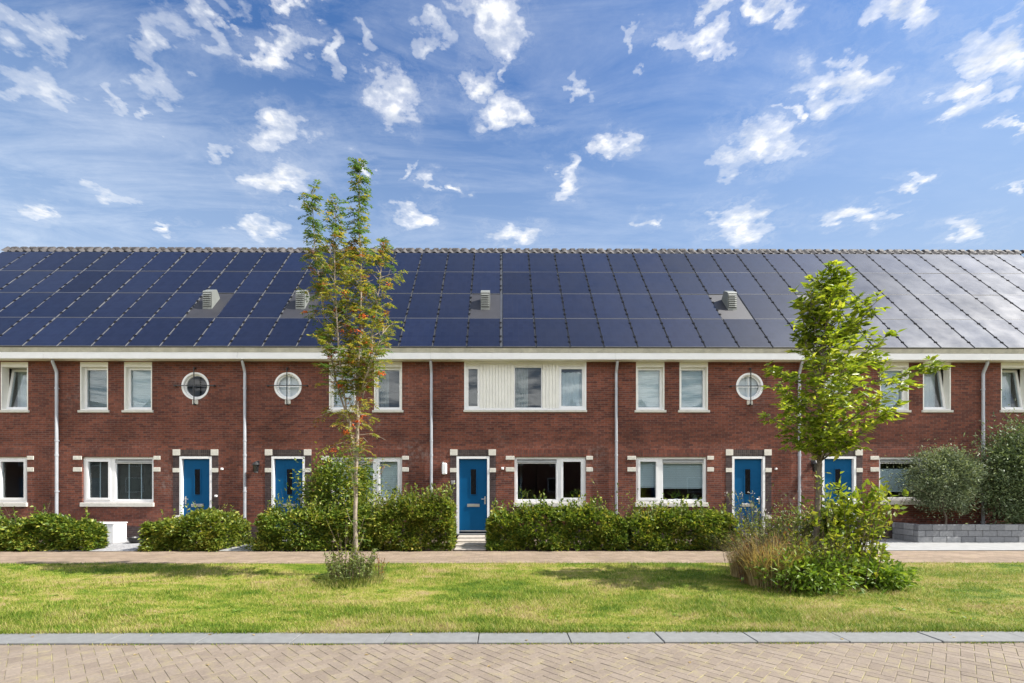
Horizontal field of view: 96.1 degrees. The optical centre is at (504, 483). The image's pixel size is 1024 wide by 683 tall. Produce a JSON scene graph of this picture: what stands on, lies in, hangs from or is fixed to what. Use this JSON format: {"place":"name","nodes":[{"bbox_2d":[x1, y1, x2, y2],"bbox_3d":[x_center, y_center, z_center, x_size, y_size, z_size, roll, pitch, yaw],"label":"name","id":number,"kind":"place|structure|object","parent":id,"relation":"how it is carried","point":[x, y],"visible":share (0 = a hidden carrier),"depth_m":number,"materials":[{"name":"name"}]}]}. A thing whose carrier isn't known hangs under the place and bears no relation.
{"place":"outdoors","nodes":[
{"label":"outdoors","id":0,"kind":"place"},
{"bbox_2d":[126,536,142,542],"bbox_3d":[-10.597,1.613,13.286,0.500,0.157,0.500,0,0,0],"label":"plant bowl","id":1,"kind":"object","parent":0,"point":[133,539],"visible":0.68,"depth_m":13.12,"materials":[{"name":"black plastic"}]},
{"bbox_2d":[219,540,286,550],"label":"garden path","id":2,"kind":"structure","parent":0,"point":[237,548],"depth_m":11.90,"materials":[{"name":"grey gravel"}]},
{"bbox_2d":[271,487,309,540],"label":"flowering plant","id":3,"kind":"object","parent":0,"point":[289,508],"visible":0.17,"depth_m":12.39,"materials":[{"name":"green plant"}]},
{"bbox_2d":[454,535,485,550],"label":"stone steps","id":4,"kind":"structure","parent":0,"point":[471,543],"depth_m":12.60,"materials":[{"name":"beige stone"}]},
{"bbox_2d":[31,553,983,681],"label":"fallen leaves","id":5,"kind":"object","parent":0,"point":[451,658],"visible":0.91,"depth_m":4.61,"materials":[{"name":"brown plant"}]},
{"bbox_2d":[0,642,1023,682],"bbox_3d":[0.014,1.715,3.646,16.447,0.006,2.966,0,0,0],"label":"road paving","id":6,"kind":"structure","parent":0,"point":[59,673],"depth_m":4.39,"materials":[{"name":"beige brick"}]},
{"bbox_2d":[0,562,1023,632],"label":"lawn","id":7,"kind":"structure","parent":0,"point":[223,600],"depth_m":7.24,"materials":[{"name":"green plant"}]},
{"bbox_2d":[311,573,324,580],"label":"broadleaf weed","id":8,"kind":"object","parent":7,"relation":"on","point":[319,576],"visible":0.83,"depth_m":8.13,"materials":[{"name":"green plant"}]},
{"bbox_2d":[326,519,363,574],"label":"wild plant","id":9,"kind":"object","parent":7,"relation":"on","point":[352,549],"visible":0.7,"depth_m":8.17,"materials":[{"name":"green plant"}]},
{"bbox_2d":[314,568,386,588],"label":"grass tuft","id":10,"kind":"object","parent":7,"relation":"on","point":[360,581],"visible":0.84,"depth_m":7.73,"materials":[{"name":"green plant"}]},
{"bbox_2d":[323,548,377,581],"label":"wild plant","id":11,"kind":"object","parent":7,"relation":"on","point":[360,565],"visible":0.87,"depth_m":8.05,"materials":[{"name":"green plant"}]},
{"bbox_2d":[297,157,407,569],"bbox_3d":[-2.906,-2.158,8.595,2.266,7.760,1.789,0,0,0],"label":"rowan tree","id":12,"kind":"object","parent":7,"relation":"on","point":[361,380],"visible":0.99,"depth_m":8.52,"materials":[{"name":"green plant"}]},
{"bbox_2d":[363,552,386,576],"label":"wild plant","id":13,"kind":"object","parent":7,"relation":"on","point":[378,566],"visible":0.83,"depth_m":8.47,"materials":[{"name":"green plant"}]},
{"bbox_2d":[0,623,1023,645],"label":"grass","id":14,"kind":"structure","parent":7,"relation":"on","point":[529,631],"depth_m":5.26,"materials":[{"name":"green plant"}]},
{"bbox_2d":[715,536,763,570],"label":"wild plant","id":15,"kind":"object","parent":7,"relation":"on","point":[733,548],"visible":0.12,"depth_m":8.81,"materials":[{"name":"plant"}]},
{"bbox_2d":[732,507,791,553],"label":"wild plant","id":16,"kind":"object","parent":7,"relation":"on","point":[743,525],"visible":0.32,"depth_m":9.11,"materials":[{"name":"green plant"}]},
{"bbox_2d":[687,523,858,588],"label":"ornamental grass","id":17,"kind":"object","parent":7,"relation":"on","point":[757,582],"depth_m":7.54,"materials":[{"name":"beige plant"}]},
{"bbox_2d":[756,555,805,593],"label":"wild plant","id":18,"kind":"object","parent":7,"relation":"on","point":[783,585],"visible":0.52,"depth_m":7.25,"materials":[{"name":"green plant"}]},
{"bbox_2d":[744,505,831,555],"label":"wild plant","id":19,"kind":"object","parent":7,"relation":"on","point":[770,531],"visible":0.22,"depth_m":8.41,"materials":[{"name":"green plant"}]},
{"bbox_2d":[734,485,878,555],"bbox_3d":[5.535,0.875,8.453,2.543,1.794,1.869,0,0,0],"label":"wild shrub","id":20,"kind":"object","parent":7,"relation":"on","point":[799,522],"visible":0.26,"depth_m":8.42,"materials":[{"name":"green plant"}]},
{"bbox_2d":[730,532,887,600],"bbox_3d":[4.853,1.255,7.511,2.236,1.047,1.983,0,0,0],"label":"wild shrub","id":21,"kind":"object","parent":7,"relation":"on","point":[810,583],"visible":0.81,"depth_m":7.13,"materials":[{"name":"green plant"}]},
{"bbox_2d":[779,522,858,589],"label":"wild plant","id":22,"kind":"object","parent":7,"relation":"on","point":[841,543],"visible":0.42,"depth_m":7.30,"materials":[{"name":"green plant"}]},
{"bbox_2d":[802,471,864,548],"bbox_3d":[5.825,0.745,8.216,0.870,1.954,0.880,0,0,0],"label":"sapling","id":23,"kind":"object","parent":7,"relation":"on","point":[846,493],"visible":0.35,"depth_m":8.09,"materials":[{"name":"green plant"}]},
{"bbox_2d":[758,260,951,571],"bbox_3d":[6.033,-1.090,8.027,2.587,5.628,2.518,0,0,0],"label":"leafy tree","id":24,"kind":"object","parent":7,"relation":"on","point":[824,441],"visible":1,"depth_m":7.81,"materials":[{"name":"green plant"}]},
{"bbox_2d":[798,471,911,589],"bbox_3d":[5.780,0.749,7.684,1.440,1.945,1.460,0,0,28],"label":"wild plant","id":25,"kind":"object","parent":7,"relation":"on","point":[876,528],"visible":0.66,"depth_m":7.41,"materials":[{"name":"green plant"}]},
{"bbox_2d":[821,472,901,575],"bbox_3d":[6.031,0.760,7.894,1.109,1.943,1.168,0,0,-45],"label":"sapling","id":26,"kind":"object","parent":7,"relation":"on","point":[858,511],"visible":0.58,"depth_m":7.75,"materials":[{"name":"green plant"}]},
{"bbox_2d":[842,552,924,591],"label":"wild shrub","id":27,"kind":"object","parent":7,"relation":"on","point":[889,578],"visible":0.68,"depth_m":7.35,"materials":[{"name":"green plant"}]},
{"bbox_2d":[0,551,1023,563],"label":"sidewalk","id":28,"kind":"structure","parent":0,"point":[274,557],"depth_m":10.81,"materials":[{"name":"brick"}]},
{"bbox_2d":[0,0,1023,256],"label":"sky","id":29,"kind":"structure","parent":0,"point":[522,124],"materials":[{"name":"blue"}]},
{"bbox_2d":[3,539,1023,551],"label":"garden soil","id":30,"kind":"structure","parent":0,"point":[570,549],"depth_m":11.84,"materials":[{"name":"brown soil"}]},
{"bbox_2d":[0,503,110,551],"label":"hedge","id":31,"kind":"object","parent":30,"relation":"on","point":[58,532],"visible":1,"depth_m":11.68,"materials":[{"name":"green plant"}]},
{"bbox_2d":[48,540,139,550],"bbox_3d":[-10.529,1.696,12.871,2.300,0.001,2.490,0,0,0],"label":"gravel bed","id":32,"kind":"object","parent":30,"relation":"on","point":[127,545],"visible":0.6,"depth_m":12.29,"materials":[{"name":"grey gravel"}]},
{"bbox_2d":[103,522,127,543],"bbox_3d":[-11.591,1.405,13.314,0.980,0.579,0.500,0,0,0],"label":"storage box","id":33,"kind":"object","parent":32,"relation":"on","point":[118,531],"visible":0.5,"depth_m":13.22,"materials":[{"name":"white plastic"}]},
{"bbox_2d":[135,503,252,551],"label":"hedge","id":34,"kind":"object","parent":30,"relation":"on","point":[182,532],"visible":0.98,"depth_m":11.72,"materials":[{"name":"green plant"}]},
{"bbox_2d":[234,536,287,550],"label":"ground creeper","id":35,"kind":"object","parent":30,"relation":"on","point":[247,542],"visible":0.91,"depth_m":11.68,"materials":[{"name":"green plant"}]},
{"bbox_2d":[252,490,379,551],"bbox_3d":[-4.847,0.936,12.095,3.183,1.623,1.236,0,0,0],"label":"hedge","id":36,"kind":"object","parent":30,"relation":"on","point":[321,535],"visible":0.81,"depth_m":11.73,"materials":[{"name":"green plant"}]},
{"bbox_2d":[279,425,389,545],"bbox_3d":[-4.555,0.041,12.794,3.046,3.371,1.765,0,0,0],"label":"garden shrub","id":37,"kind":"object","parent":30,"relation":"on","point":[329,480],"visible":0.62,"depth_m":12.55,"materials":[{"name":"green plant"}]},
{"bbox_2d":[368,481,457,551],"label":"hedge","id":38,"kind":"object","parent":30,"relation":"on","point":[428,508],"visible":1,"depth_m":11.75,"materials":[{"name":"green plant"}]},
{"bbox_2d":[484,489,629,550],"bbox_3d":[1.344,0.941,12.141,3.771,1.620,1.252,0,0,0],"label":"hedge","id":39,"kind":"object","parent":30,"relation":"on","point":[611,535],"visible":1,"depth_m":11.76,"materials":[{"name":"green plant"}]},
{"bbox_2d":[625,493,740,551],"bbox_3d":[4.621,0.990,12.183,2.904,1.520,1.286,0,0,0],"label":"hedge","id":40,"kind":"object","parent":30,"relation":"on","point":[651,525],"visible":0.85,"depth_m":11.79,"materials":[{"name":"green plant"}]},
{"bbox_2d":[724,488,785,540],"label":"flowering plant","id":41,"kind":"object","parent":30,"relation":"on","point":[727,493],"visible":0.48,"depth_m":12.18,"materials":[{"name":"green plant"}]},
{"bbox_2d":[720,542,759,577],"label":"ornamental grass","id":42,"kind":"object","parent":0,"point":[733,570],"depth_m":8.39,"materials":[{"name":"beige plant"}]},
{"bbox_2d":[842,539,1023,549],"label":"patio","id":43,"kind":"structure","parent":0,"point":[894,544],"depth_m":12.67,"materials":[{"name":"grey concrete"}]},
{"bbox_2d":[892,522,1023,541],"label":"garden planter","id":44,"kind":"object","parent":43,"relation":"on","point":[958,532],"visible":0.99,"depth_m":13.34,"materials":[{"name":"brick"}]},
{"bbox_2d":[882,432,1017,523],"bbox_3d":[13.114,-0.146,13.647,3.896,2.815,1.644,0,0,0],"label":"olive shrub","id":45,"kind":"object","parent":44,"relation":"on","point":[941,490],"visible":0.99,"depth_m":13.43,"materials":[{"name":"green plant"}]},
{"bbox_2d":[940,389,1023,523],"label":"olive shrub","id":46,"kind":"object","parent":44,"relation":"in","point":[1009,483],"visible":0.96,"depth_m":13.50,"materials":[{"name":"green plant"}]},
{"label":"gravel strip","id":47,"kind":"structure","parent":0,"visible":0},
{"bbox_2d":[591,480,637,546],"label":"flowering plant","id":48,"kind":"object","parent":47,"relation":"on","point":[626,513],"visible":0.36,"depth_m":12.27,"materials":[{"name":"green plant"}]},
{"label":"ground","id":49,"kind":"structure","parent":0,"visible":0},
{"bbox_2d":[0,246,159,538],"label":"terraced house","id":50,"kind":"structure","parent":49,"relation":"on","point":[53,296],"depth_m":14.68,"materials":[{"name":"red brick"}]},
{"bbox_2d":[0,362,29,412],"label":"window","id":51,"kind":"structure","parent":50,"relation":"in","point":[6,390],"depth_m":14.24,"materials":[{"name":"beige paint"}]},
{"bbox_2d":[0,450,33,506],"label":"window","id":52,"kind":"structure","parent":50,"relation":"in","point":[5,455],"depth_m":14.15,"materials":[{"name":"white paint"}]},
{"bbox_2d":[42,247,301,539],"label":"terraced house","id":53,"kind":"structure","parent":49,"relation":"on","point":[148,392],"depth_m":14.15,"materials":[{"name":"red brick"}]},
{"bbox_2d":[77,362,109,412],"bbox_3d":[-12.598,-2.969,14.221,0.955,1.557,0.275,0,0,0],"label":"window","id":54,"kind":"structure","parent":53,"relation":"in","point":[93,375],"depth_m":14.26,"materials":[{"name":"beige paint"}]},
{"bbox_2d":[73,450,159,506],"bbox_3d":[-11.902,-0.175,14.186,2.665,1.752,0.227,0,0,0],"label":"window","id":55,"kind":"structure","parent":53,"relation":"in","point":[109,475],"depth_m":14.20,"materials":[{"name":"white paint"}]},
{"bbox_2d":[122,362,153,412],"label":"window","id":56,"kind":"structure","parent":53,"relation":"in","point":[137,375],"depth_m":14.28,"materials":[{"name":"beige paint"}]},
{"bbox_2d":[173,367,215,404],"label":"round window","id":57,"kind":"structure","parent":53,"relation":"in","point":[184,385],"depth_m":14.13,"materials":[{"name":"white paint"}]},
{"bbox_2d":[179,456,211,531],"bbox_3d":[-9.486,0.338,14.203,0.993,2.371,0.138,0,0,0],"label":"door","id":58,"kind":"structure","parent":53,"relation":"in","point":[195,472],"depth_m":14.21,"materials":[{"name":"blue paint"}]},
{"bbox_2d":[229,247,456,539],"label":"terraced house","id":59,"kind":"structure","parent":49,"relation":"on","point":[285,402],"depth_m":14.18,"materials":[{"name":"red brick"}]},
{"bbox_2d":[266,367,307,404],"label":"round window","id":60,"kind":"structure","parent":59,"relation":"in","point":[290,385],"depth_m":14.22,"materials":[{"name":"white paint"}]},
{"bbox_2d":[271,456,304,534],"bbox_3d":[-6.650,0.368,14.180,1.088,2.434,0.220,0,0,0],"label":"door","id":61,"kind":"structure","parent":59,"relation":"in","point":[281,466],"depth_m":14.23,"materials":[{"name":"blue paint"}]},
{"bbox_2d":[329,362,355,412],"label":"window","id":62,"kind":"structure","parent":59,"relation":"in","point":[331,397],"depth_m":14.29,"materials":[{"name":"beige paint"}]},
{"bbox_2d":[321,450,408,506],"bbox_3d":[-4.291,-0.175,14.237,2.695,1.756,0.235,0,0,0],"label":"window","id":63,"kind":"structure","parent":59,"relation":"in","point":[393,458],"depth_m":14.23,"materials":[{"name":"white paint"}]},
{"bbox_2d":[372,362,403,412],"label":"window","id":64,"kind":"structure","parent":59,"relation":"in","point":[381,395],"depth_m":14.30,"materials":[{"name":"beige paint"}]},
{"bbox_2d":[0,631,1023,644],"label":"kerb","id":65,"kind":"structure","parent":49,"relation":"on","point":[291,638],"depth_m":5.05,"materials":[{"name":"concrete"}]},
{"bbox_2d":[429,248,615,539],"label":"terraced house","id":66,"kind":"structure","parent":49,"relation":"on","point":[522,358],"depth_m":14.22,"materials":[{"name":"red brick"}]},
{"bbox_2d":[456,456,488,535],"bbox_3d":[-0.966,0.367,14.214,1.078,2.436,0.220,0,0,0],"label":"door","id":67,"kind":"structure","parent":66,"relation":"in","point":[472,471],"depth_m":14.27,"materials":[{"name":"blue paint"}]},
{"bbox_2d":[514,486,529,498],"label":"pot plant","id":68,"kind":"object","parent":66,"relation":"on","point":[523,493],"visible":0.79,"depth_m":14.38,"materials":[{"name":"green plant"}]},
{"bbox_2d":[506,450,592,506],"bbox_3d":[1.390,-0.175,14.266,2.690,1.760,0.225,0,0,0],"label":"window","id":69,"kind":"structure","parent":66,"relation":"in","point":[557,457],"depth_m":14.26,"materials":[{"name":"white paint"}]},
{"bbox_2d":[571,489,580,497],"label":"pot plant","id":70,"kind":"object","parent":66,"relation":"on","point":[577,492],"visible":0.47,"depth_m":14.41,"materials":[{"name":"green plant"}]},
{"bbox_2d":[581,248,802,538],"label":"terraced house","id":71,"kind":"structure","parent":49,"relation":"on","point":[698,339],"depth_m":14.26,"materials":[{"name":"red brick"}]},
{"bbox_2d":[634,362,665,412],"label":"window","id":72,"kind":"structure","parent":71,"relation":"in","point":[648,383],"depth_m":14.44,"materials":[{"name":"glass"}]},
{"bbox_2d":[627,450,713,506],"bbox_3d":[5.143,-0.176,14.294,2.682,1.762,0.235,0,0,0],"label":"window","id":73,"kind":"structure","parent":71,"relation":"in","point":[673,468],"depth_m":14.29,"materials":[{"name":"white paint"}]},
{"bbox_2d":[668,489,682,498],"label":"pot plant","id":74,"kind":"object","parent":71,"relation":"on","point":[676,495],"visible":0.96,"depth_m":14.42,"materials":[{"name":"green plant"}]},
{"bbox_2d":[678,362,709,412],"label":"window","id":75,"kind":"structure","parent":71,"relation":"in","point":[693,382],"depth_m":14.45,"materials":[{"name":"beige paint"}]},
{"bbox_2d":[732,456,765,534],"bbox_3d":[7.563,0.366,14.266,1.085,2.439,0.220,0,0,0],"label":"door","id":76,"kind":"structure","parent":71,"relation":"in","point":[748,472],"depth_m":14.32,"materials":[{"name":"blue paint"}]},
{"bbox_2d":[730,368,770,405],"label":"round window","id":77,"kind":"structure","parent":71,"relation":"in","point":[746,384],"depth_m":14.31,"materials":[{"name":"white paint"}]},
{"bbox_2d":[731,249,1006,538],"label":"terraced house","id":78,"kind":"structure","parent":49,"relation":"on","point":[941,407],"depth_m":14.29,"materials":[{"name":"red brick"}]},
{"bbox_2d":[822,456,855,532],"bbox_3d":[10.378,0.334,14.325,1.057,2.378,0.138,0,0,0],"label":"door","id":79,"kind":"structure","parent":78,"relation":"in","point":[847,464],"depth_m":14.34,"materials":[{"name":"blue paint"}]},
{"bbox_2d":[825,370,857,403],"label":"round window","id":80,"kind":"structure","parent":78,"relation":"in","point":[829,382],"depth_m":14.32,"materials":[{"name":"white paint"}]},
{"bbox_2d":[878,363,911,412],"bbox_3d":[12.108,-2.992,14.405,1.005,1.554,0.342,0,0,0],"label":"window","id":81,"kind":"structure","parent":78,"relation":"in","point":[899,368],"depth_m":14.40,"materials":[{"name":"beige paint"}]},
{"bbox_2d":[870,450,952,504],"bbox_3d":[12.718,-0.209,14.335,2.727,1.701,0.225,0,0,0],"label":"window","id":82,"kind":"structure","parent":78,"relation":"in","point":[900,457],"depth_m":14.33,"materials":[{"name":"white paint"}]},
{"bbox_2d":[921,363,953,412],"bbox_3d":[13.433,-2.993,14.513,0.974,1.553,0.542,0,0,0],"label":"window","id":83,"kind":"structure","parent":78,"relation":"in","point":[928,380],"depth_m":14.46,"materials":[{"name":"beige paint"}]},
{"bbox_2d":[876,249,1023,523],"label":"terraced house","id":84,"kind":"structure","parent":49,"relation":"on","point":[984,288],"depth_m":15.66,"materials":[{"name":"red brick"}]},
{"bbox_2d":[999,363,1023,412],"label":"window","id":85,"kind":"structure","parent":84,"relation":"in","point":[1005,374],"depth_m":14.50,"materials":[{"name":"beige paint"}]}
]}

